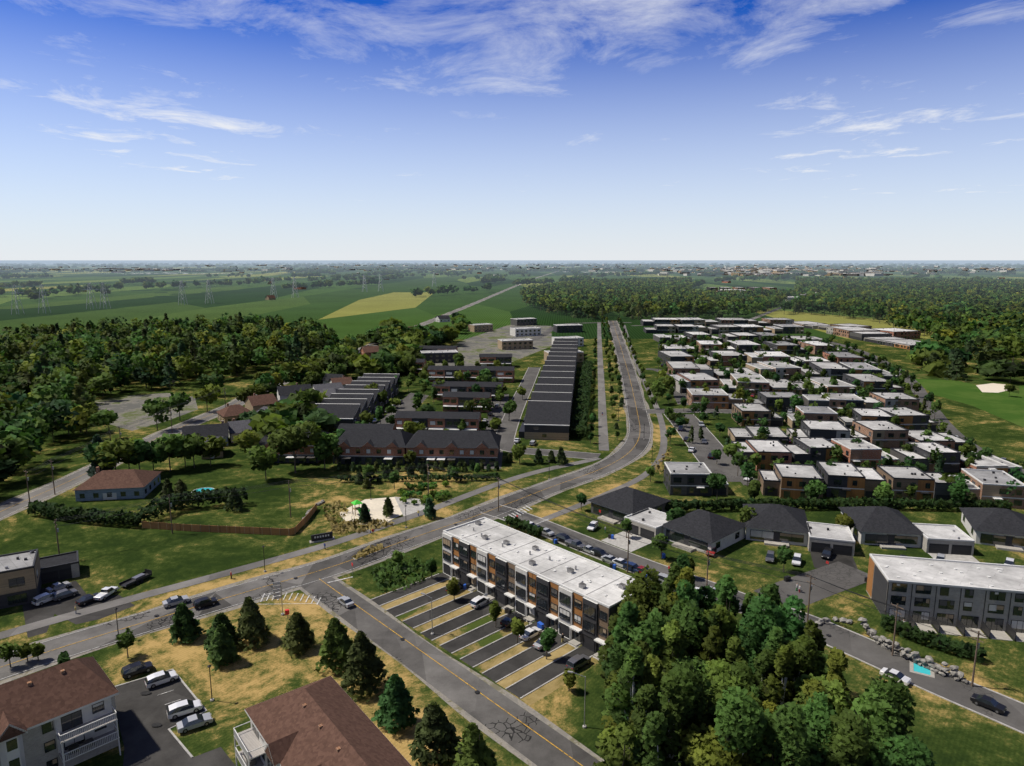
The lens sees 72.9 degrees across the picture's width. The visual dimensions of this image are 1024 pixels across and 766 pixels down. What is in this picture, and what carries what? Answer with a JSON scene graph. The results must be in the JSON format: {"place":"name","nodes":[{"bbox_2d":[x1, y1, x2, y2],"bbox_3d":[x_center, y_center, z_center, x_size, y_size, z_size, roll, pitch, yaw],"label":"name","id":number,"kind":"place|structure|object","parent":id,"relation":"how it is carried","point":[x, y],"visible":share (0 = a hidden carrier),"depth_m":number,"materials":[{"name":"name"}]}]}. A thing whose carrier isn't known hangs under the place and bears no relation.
{"place":"outdoors","nodes":[
{"label":"outdoors","id":0,"kind":"place"},
{"bbox_2d":[446,581,464,590],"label":"car","id":1,"kind":"object","parent":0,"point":[461,584],"visible":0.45,"depth_m":149.03,"materials":[{"name":"black paint"}]},
{"bbox_2d":[0,260,1023,765],"bbox_3d":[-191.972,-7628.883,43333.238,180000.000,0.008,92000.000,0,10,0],"label":"ground","id":2,"kind":"structure","parent":0,"point":[944,730],"depth_m":198.98,"materials":[{"name":"green plant"}]},
{"bbox_2d":[5,285,23,314],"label":"pylon","id":3,"kind":"object","parent":2,"relation":"on","point":[14,286],"visible":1,"depth_m":897.66,"materials":[{"name":"grey metal"}]},
{"bbox_2d":[38,284,50,313],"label":"pylon","id":4,"kind":"object","parent":2,"relation":"on","point":[42,299],"visible":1,"depth_m":916.72,"materials":[{"name":"grey metal"}]},
{"bbox_2d":[54,519,59,553],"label":"utility pole","id":5,"kind":"object","parent":2,"relation":"on","point":[57,529],"visible":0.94,"depth_m":163.53,"materials":[{"name":"brown wood"}]},
{"bbox_2d":[81,282,97,308],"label":"pylon","id":6,"kind":"object","parent":2,"relation":"on","point":[87,289],"visible":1,"depth_m":996.91,"materials":[{"name":"grey metal"}]},
{"bbox_2d":[94,282,110,307],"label":"pylon","id":7,"kind":"object","parent":2,"relation":"on","point":[102,283],"visible":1,"depth_m":1007.44,"materials":[{"name":"grey metal"}]},
{"bbox_2d":[119,569,151,587],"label":"car","id":8,"kind":"object","parent":2,"relation":"on","point":[140,577],"visible":1,"depth_m":152.28,"materials":[{"name":"black metal"}]},
{"bbox_2d":[121,661,153,678],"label":"car","id":9,"kind":"object","parent":2,"relation":"on","point":[128,671],"visible":1,"depth_m":118.28,"materials":[{"name":"black paint"}]},
{"bbox_2d":[168,494,172,533],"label":"utility pole","id":10,"kind":"object","parent":2,"relation":"on","point":[170,505],"visible":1,"depth_m":179.06,"materials":[{"name":"brown wood"}]},
{"bbox_2d":[54,494,168,525],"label":"wires","id":11,"kind":"object","parent":10,"relation":"attached to","point":[112,511],"visible":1,"depth_m":170.41,"materials":[{"name":"black"}]},
{"bbox_2d":[178,280,187,304],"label":"pylon","id":12,"kind":"object","parent":2,"relation":"on","point":[181,282],"visible":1,"depth_m":1092.69,"materials":[{"name":"grey metal"}]},
{"bbox_2d":[176,712,212,733],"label":"car","id":13,"kind":"object","parent":2,"relation":"on","point":[186,724],"visible":1,"depth_m":104.81,"materials":[{"name":"grey paint"}]},
{"bbox_2d":[195,487,213,497],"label":"swimming pool","id":14,"kind":"structure","parent":2,"relation":"on","point":[205,488],"depth_m":211.80,"materials":[{"name":"teal liquid"}]},
{"bbox_2d":[205,280,213,303],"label":"pylon","id":15,"kind":"object","parent":2,"relation":"on","point":[207,285],"visible":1,"depth_m":1119.95,"materials":[{"name":"grey metal"}]},
{"bbox_2d":[207,665,213,701],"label":"street light","id":16,"kind":"object","parent":2,"relation":"on","point":[211,699],"visible":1,"depth_m":111.31,"materials":[{"name":"black metal"}]},
{"bbox_2d":[141,503,316,535],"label":"wood fence","id":17,"kind":"object","parent":2,"relation":"on","point":[236,529],"visible":1,"depth_m":180.73,"materials":[{"name":"brown wood"}]},
{"bbox_2d":[266,277,278,297],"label":"pylon","id":18,"kind":"object","parent":2,"relation":"on","point":[272,278],"visible":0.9,"depth_m":1275.32,"materials":[{"name":"grey metal"}]},
{"bbox_2d":[288,480,290,516],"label":"utility pole","id":19,"kind":"object","parent":2,"relation":"on","point":[289,498],"visible":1,"depth_m":190.44,"materials":[{"name":"brown wood"}]},
{"bbox_2d":[169,480,287,500],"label":"wires","id":20,"kind":"object","parent":19,"relation":"attached to","point":[229,490],"visible":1,"depth_m":183.91,"materials":[{"name":"black"}]},
{"bbox_2d":[289,464,426,486],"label":"wires","id":21,"kind":"object","parent":19,"relation":"attached to","point":[357,476],"visible":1,"depth_m":196.87,"materials":[{"name":"black"}]},
{"bbox_2d":[292,277,298,297],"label":"pylon","id":22,"kind":"object","parent":2,"relation":"on","point":[293,288],"visible":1,"depth_m":1296.01,"materials":[{"name":"grey metal"}]},
{"bbox_2d":[302,500,324,518],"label":"rocks","id":23,"kind":"object","parent":2,"relation":"on","point":[319,503],"visible":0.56,"depth_m":200.53,"materials":[{"name":"grey stone"}]},
{"bbox_2d":[309,532,334,543],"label":"entrance sign","id":24,"kind":"object","parent":2,"relation":"on","point":[321,537],"visible":1,"depth_m":175.09,"materials":[{"name":"black"}]},
{"bbox_2d":[0,272,652,765],"bbox_3d":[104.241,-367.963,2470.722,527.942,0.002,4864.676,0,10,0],"label":"road shoulders","id":25,"kind":"object","parent":2,"relation":"on","point":[482,726],"visible":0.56,"depth_m":142.53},
{"bbox_2d":[24,470,29,501],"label":"utility pole","id":26,"kind":"object","parent":25,"relation":"on","point":[27,479],"visible":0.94,"depth_m":198.22,"materials":[{"name":"brown wood"}]},
{"bbox_2d":[49,460,55,494],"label":"utility pole","id":27,"kind":"object","parent":25,"relation":"on","point":[52,468],"visible":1,"depth_m":208.81,"materials":[{"name":"brown wood"}]},
{"bbox_2d":[27,460,50,475],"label":"wires","id":28,"kind":"object","parent":27,"relation":"attached to","point":[40,466],"visible":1,"depth_m":203.62,"materials":[{"name":"black"}]},
{"bbox_2d":[49,427,120,464],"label":"wires","id":29,"kind":"object","parent":27,"relation":"attached to","point":[80,447],"visible":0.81,"depth_m":221.76,"materials":[{"name":"black"}]},
{"bbox_2d":[359,275,369,291],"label":"pylon","id":30,"kind":"object","parent":2,"relation":"on","point":[364,281],"visible":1,"depth_m":1533.33,"materials":[{"name":"grey metal"}]},
{"bbox_2d":[427,464,429,494],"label":"utility pole","id":31,"kind":"object","parent":2,"relation":"on","point":[428,479],"visible":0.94,"depth_m":205.60,"materials":[{"name":"brown wood"}]},
{"bbox_2d":[428,464,491,482],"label":"wires","id":32,"kind":"object","parent":31,"relation":"attached to","point":[481,476],"visible":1,"depth_m":199.49,"materials":[{"name":"black"}]},
{"bbox_2d":[0,264,1023,765],"bbox_3d":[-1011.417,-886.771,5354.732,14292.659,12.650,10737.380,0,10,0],"label":"buildings","id":33,"kind":"structure","parent":2,"relation":"on","point":[62,714],"depth_m":187.81,"materials":[{"name":"white brick"}]},
{"bbox_2d":[0,316,1023,765],"bbox_3d":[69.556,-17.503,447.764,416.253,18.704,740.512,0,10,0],"label":"trees","id":34,"kind":"object","parent":2,"relation":"on","point":[690,690],"depth_m":112.90,"materials":[{"name":"green plant"}]},
{"bbox_2d":[0,262,1023,481],"bbox_3d":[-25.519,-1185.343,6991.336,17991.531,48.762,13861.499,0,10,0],"label":"forest","id":35,"kind":"object","parent":2,"relation":"on","point":[988,312],"depth_m":506.98,"materials":[{"name":"green plant"}]},
{"bbox_2d":[22,325,1023,765],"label":"ground patches","id":36,"kind":"object","parent":2,"relation":"on","point":[146,743],"visible":0.77,"depth_m":138.52,"materials":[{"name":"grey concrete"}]},
{"bbox_2d":[31,592,53,605],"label":"car","id":37,"kind":"object","parent":36,"relation":"on","point":[41,599],"visible":0.91,"depth_m":142.55,"materials":[{"name":"white paint"}]},
{"bbox_2d":[93,586,118,599],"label":"car","id":38,"kind":"object","parent":36,"relation":"on","point":[104,593],"visible":1,"depth_m":145.58,"materials":[{"name":"white paint"}]},
{"bbox_2d":[144,670,177,688],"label":"car","id":39,"kind":"object","parent":36,"relation":"on","point":[153,680],"visible":1,"depth_m":115.54,"materials":[{"name":"white paint"}]},
{"bbox_2d":[166,699,201,719],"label":"car","id":40,"kind":"object","parent":36,"relation":"on","point":[175,710],"visible":1,"depth_m":107.80,"materials":[{"name":"white paint"}]},
{"bbox_2d":[342,500,362,519],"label":"playground","id":41,"kind":"object","parent":36,"relation":"on","point":[356,502],"visible":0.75,"depth_m":192.48,"materials":[{"name":"green plastic"}]},
{"bbox_2d":[421,593,433,634],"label":"street light","id":42,"kind":"object","parent":36,"relation":"on","point":[432,633],"visible":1,"depth_m":130.86,"materials":[{"name":"grey metal"}]},
{"bbox_2d":[566,654,590,670],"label":"car","id":43,"kind":"object","parent":36,"relation":"on","point":[576,662],"visible":1,"depth_m":120.19,"materials":[{"name":"grey paint"}]},
{"bbox_2d":[821,547,832,559],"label":"car","id":44,"kind":"object","parent":36,"relation":"on","point":[827,552],"visible":1,"depth_m":164.88,"materials":[{"name":"black paint"}]},
{"bbox_2d":[936,553,945,558],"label":"car","id":45,"kind":"object","parent":36,"relation":"on","point":[940,556],"visible":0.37,"depth_m":162.15,"materials":[{"name":"grey paint"}]},
{"bbox_2d":[529,440,536,445],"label":"car","id":46,"kind":"object","parent":2,"relation":"on","point":[533,442],"visible":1,"depth_m":264.47,"materials":[{"name":"grey paint"}]},
{"bbox_2d":[537,621,546,629],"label":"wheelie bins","id":47,"kind":"object","parent":2,"relation":"on","point":[540,624],"visible":0.52,"depth_m":133.23,"materials":[{"name":"blue plastic"}]},
{"bbox_2d":[115,367,1023,756],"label":"kerbs","id":48,"kind":"structure","parent":2,"relation":"on","point":[531,623],"depth_m":131.33,"materials":[{"name":"concrete"}]},
{"bbox_2d":[568,671,585,728],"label":"street light","id":49,"kind":"object","parent":2,"relation":"on","point":[584,726],"visible":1,"depth_m":104.48,"materials":[{"name":"grey metal"}]},
{"bbox_2d":[587,521,598,530],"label":"car","id":50,"kind":"object","parent":2,"relation":"on","point":[592,527],"visible":0.91,"depth_m":182.17,"materials":[{"name":"white paint"}]},
{"bbox_2d":[625,531,631,572],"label":"utility pole","id":51,"kind":"object","parent":2,"relation":"on","point":[628,549],"visible":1,"depth_m":156.56,"materials":[{"name":"brown wood"}]},
{"bbox_2d":[498,481,629,537],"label":"wires","id":52,"kind":"object","parent":51,"relation":"attached to","point":[565,508],"visible":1,"depth_m":172.10,"materials":[{"name":"black"}]},
{"bbox_2d":[463,534,866,626],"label":"street clutter","id":53,"kind":"object","parent":2,"relation":"on","point":[508,611],"visible":0.59,"depth_m":153.31,"materials":[{"name":"black"}]},
{"bbox_2d":[704,550,712,585],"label":"utility pole","id":54,"kind":"object","parent":2,"relation":"on","point":[708,562],"visible":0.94,"depth_m":145.64,"materials":[{"name":"brown wood"}]},
{"bbox_2d":[706,547,716,556],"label":"car","id":55,"kind":"object","parent":2,"relation":"on","point":[713,551],"visible":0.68,"depth_m":166.35,"materials":[{"name":"red paint"}]},
{"bbox_2d":[765,550,774,562],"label":"car","id":56,"kind":"object","parent":2,"relation":"on","point":[770,555],"visible":1,"depth_m":163.03,"materials":[{"name":"grey paint"}]},
{"bbox_2d":[792,553,801,565],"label":"car","id":57,"kind":"object","parent":2,"relation":"on","point":[797,559],"visible":0.96,"depth_m":161.26,"materials":[{"name":"white paint"}]},
{"bbox_2d":[806,575,816,619],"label":"utility pole","id":58,"kind":"object","parent":2,"relation":"on","point":[810,589],"visible":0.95,"depth_m":134.62,"materials":[{"name":"brown wood"}]},
{"bbox_2d":[626,530,812,582],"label":"wires","id":59,"kind":"object","parent":58,"relation":"attached to","point":[719,557],"visible":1,"depth_m":143.99,"materials":[{"name":"black"}]},
{"bbox_2d":[815,617,852,625],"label":"rock wall","id":60,"kind":"structure","parent":2,"relation":"on","point":[819,622],"depth_m":135.74,"materials":[{"name":"grey stone"}]},
{"bbox_2d":[891,602,903,655],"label":"utility pole","id":61,"kind":"object","parent":2,"relation":"on","point":[897,617],"visible":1,"depth_m":123.46,"materials":[{"name":"brown wood"}]},
{"bbox_2d":[858,617,968,683],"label":"rock wall","id":62,"kind":"structure","parent":2,"relation":"on","point":[932,666],"depth_m":121.61,"materials":[{"name":"grey stone"}]},
{"bbox_2d":[910,659,934,677],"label":"pool","id":63,"kind":"structure","parent":2,"relation":"on","point":[915,668],"depth_m":119.92,"materials":[{"name":"liquid"}]},
{"bbox_2d":[971,629,986,686],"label":"utility pole","id":64,"kind":"object","parent":2,"relation":"on","point":[977,648],"visible":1,"depth_m":114.52,"materials":[{"name":"brown wood"}]},
{"bbox_2d":[807,574,983,639],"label":"wires","id":65,"kind":"object","parent":64,"relation":"attached to","point":[899,609],"visible":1,"depth_m":122.20,"materials":[{"name":"black"}]},
{"bbox_2d":[1004,557,1014,564],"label":"car","id":66,"kind":"object","parent":2,"relation":"on","point":[1009,561],"visible":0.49,"depth_m":159.84,"materials":[{"name":"white paint"}]},
{"bbox_2d":[0,271,1023,765],"bbox_3d":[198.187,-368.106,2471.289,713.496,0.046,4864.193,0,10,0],"label":"roads","id":67,"kind":"structure","parent":0,"point":[514,733],"depth_m":150.32,"materials":[{"name":"grey asphalt"}]},
{"bbox_2d":[45,581,70,592],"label":"car","id":68,"kind":"object","parent":67,"relation":"on","point":[54,587],"visible":0.96,"depth_m":148.58,"materials":[{"name":"grey paint"}]},
{"bbox_2d":[52,588,78,600],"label":"car","id":69,"kind":"object","parent":67,"relation":"on","point":[58,595],"visible":1,"depth_m":144.90,"materials":[{"name":"grey paint"}]},
{"bbox_2d":[75,593,98,605],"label":"car","id":70,"kind":"object","parent":67,"relation":"on","point":[85,599],"visible":0.93,"depth_m":142.81,"materials":[{"name":"black paint"}]},
{"bbox_2d":[162,595,189,607],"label":"pickup truck","id":71,"kind":"object","parent":67,"relation":"on","point":[169,602],"visible":0.98,"depth_m":142.19,"materials":[{"name":"grey paint"}]},
{"bbox_2d":[193,596,217,608],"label":"car","id":72,"kind":"object","parent":67,"relation":"on","point":[199,603],"visible":1,"depth_m":141.50,"materials":[{"name":"black paint"}]},
{"bbox_2d":[0,284,650,765],"bbox_3d":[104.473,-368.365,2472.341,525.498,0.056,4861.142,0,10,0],"label":"road markings","id":73,"kind":"object","parent":67,"relation":"on","point":[342,572],"visible":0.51,"depth_m":147.92,"materials":[{"name":"paint"}]},
{"bbox_2d":[337,596,353,607],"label":"car","id":74,"kind":"object","parent":67,"relation":"on","point":[347,602],"visible":1,"depth_m":141.95,"materials":[{"name":"grey paint"}]},
{"bbox_2d":[470,595,489,607],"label":"car","id":75,"kind":"object","parent":67,"relation":"on","point":[478,601],"visible":1,"depth_m":141.61,"materials":[{"name":"white paint"}]},
{"bbox_2d":[140,425,830,726],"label":"road ironwork","id":76,"kind":"object","parent":67,"relation":"on","point":[166,706],"visible":0.77,"depth_m":113.88,"materials":[{"name":"grey metal"}]},
{"bbox_2d":[497,477,499,511],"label":"utility pole","id":77,"kind":"object","parent":67,"relation":"on","point":[498,492],"visible":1,"depth_m":194.67,"materials":[{"name":"brown wood"}]},
{"bbox_2d":[500,613,523,627],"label":"car","id":78,"kind":"object","parent":67,"relation":"on","point":[506,621],"visible":0.83,"depth_m":134.38,"materials":[{"name":"black paint"}]},
{"bbox_2d":[519,626,541,640],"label":"car","id":79,"kind":"object","parent":67,"relation":"on","point":[531,632],"visible":0.86,"depth_m":129.83,"materials":[{"name":"white paint"}]},
{"bbox_2d":[533,638,554,649],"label":"car","id":80,"kind":"object","parent":67,"relation":"on","point":[537,645],"visible":0.48,"depth_m":126.08,"materials":[{"name":"grey paint"}]},
{"bbox_2d":[542,528,554,535],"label":"car","id":81,"kind":"object","parent":67,"relation":"on","point":[547,531],"visible":0.72,"depth_m":178.43,"materials":[{"name":"grey paint"}]},
{"bbox_2d":[556,533,573,541],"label":"car","id":82,"kind":"object","parent":67,"relation":"on","point":[563,537],"visible":0.85,"depth_m":174.23,"materials":[{"name":"black paint"}]},
{"bbox_2d":[564,539,585,550],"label":"car","id":83,"kind":"object","parent":67,"relation":"on","point":[577,544],"visible":0.92,"depth_m":170.27,"materials":[{"name":"grey paint"}]},
{"bbox_2d":[582,545,594,554],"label":"car","id":84,"kind":"object","parent":67,"relation":"on","point":[588,548],"visible":0.69,"depth_m":167.59,"materials":[{"name":"grey paint"}]},
{"bbox_2d":[591,547,608,556],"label":"car","id":85,"kind":"object","parent":67,"relation":"on","point":[597,551],"visible":0.87,"depth_m":165.67,"materials":[{"name":"black paint"}]},
{"bbox_2d":[601,555,615,563],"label":"car","id":86,"kind":"object","parent":67,"relation":"on","point":[608,558],"visible":0.73,"depth_m":162.39,"materials":[{"name":"grey paint"}]},
{"bbox_2d":[612,558,626,568],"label":"car","id":87,"kind":"object","parent":67,"relation":"on","point":[620,562],"visible":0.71,"depth_m":160.24,"materials":[{"name":"white paint"}]},
{"bbox_2d":[623,561,638,572],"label":"car","id":88,"kind":"object","parent":67,"relation":"on","point":[632,566],"visible":0.56,"depth_m":157.81,"materials":[{"name":"blue paint"}]},
{"bbox_2d":[635,565,647,572],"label":"car","id":89,"kind":"object","parent":67,"relation":"on","point":[639,568],"visible":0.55,"depth_m":156.46,"materials":[{"name":"red paint"}]},
{"bbox_2d":[657,573,667,581],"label":"car","id":90,"kind":"object","parent":67,"relation":"on","point":[662,576],"visible":0.26,"depth_m":152.05,"materials":[{"name":"grey paint"}]},
{"bbox_2d":[688,447,695,452],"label":"car","id":91,"kind":"object","parent":67,"relation":"on","point":[691,449],"visible":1,"depth_m":255.44,"materials":[{"name":"white paint"}]},
{"bbox_2d":[698,421,704,426],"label":"car","id":92,"kind":"object","parent":67,"relation":"on","point":[700,423],"visible":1,"depth_m":294.86,"materials":[{"name":"grey paint"}]},
{"bbox_2d":[707,452,714,458],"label":"car","id":93,"kind":"object","parent":67,"relation":"on","point":[710,455],"visible":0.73,"depth_m":246.61,"materials":[{"name":"black paint"}]},
{"bbox_2d":[879,667,911,685],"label":"car","id":94,"kind":"object","parent":67,"relation":"on","point":[906,680],"visible":0.75,"depth_m":116.72,"materials":[{"name":"white paint"}]},
{"bbox_2d":[970,693,1006,713],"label":"car","id":95,"kind":"object","parent":67,"relation":"on","point":[991,703],"visible":1,"depth_m":109.49,"materials":[{"name":"black paint"}]},
{"bbox_2d":[0,0,1023,259],"label":"sky","id":96,"kind":"structure","parent":0,"point":[130,129],"materials":[{"name":"blue"}]},
{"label":"utility pole","id":97,"kind":"object","parent":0,"visible":0},
{"bbox_2d":[117,407,169,430],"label":"wires","id":98,"kind":"object","parent":97,"relation":"attached to","point":[142,418],"visible":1,"depth_m":264.43,"materials":[{"name":"black"}]},
{"bbox_2d":[171,390,223,410],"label":"wires","id":99,"kind":"object","parent":97,"relation":"attached to","point":[198,398],"visible":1,"depth_m":305.10,"materials":[{"name":"black"}]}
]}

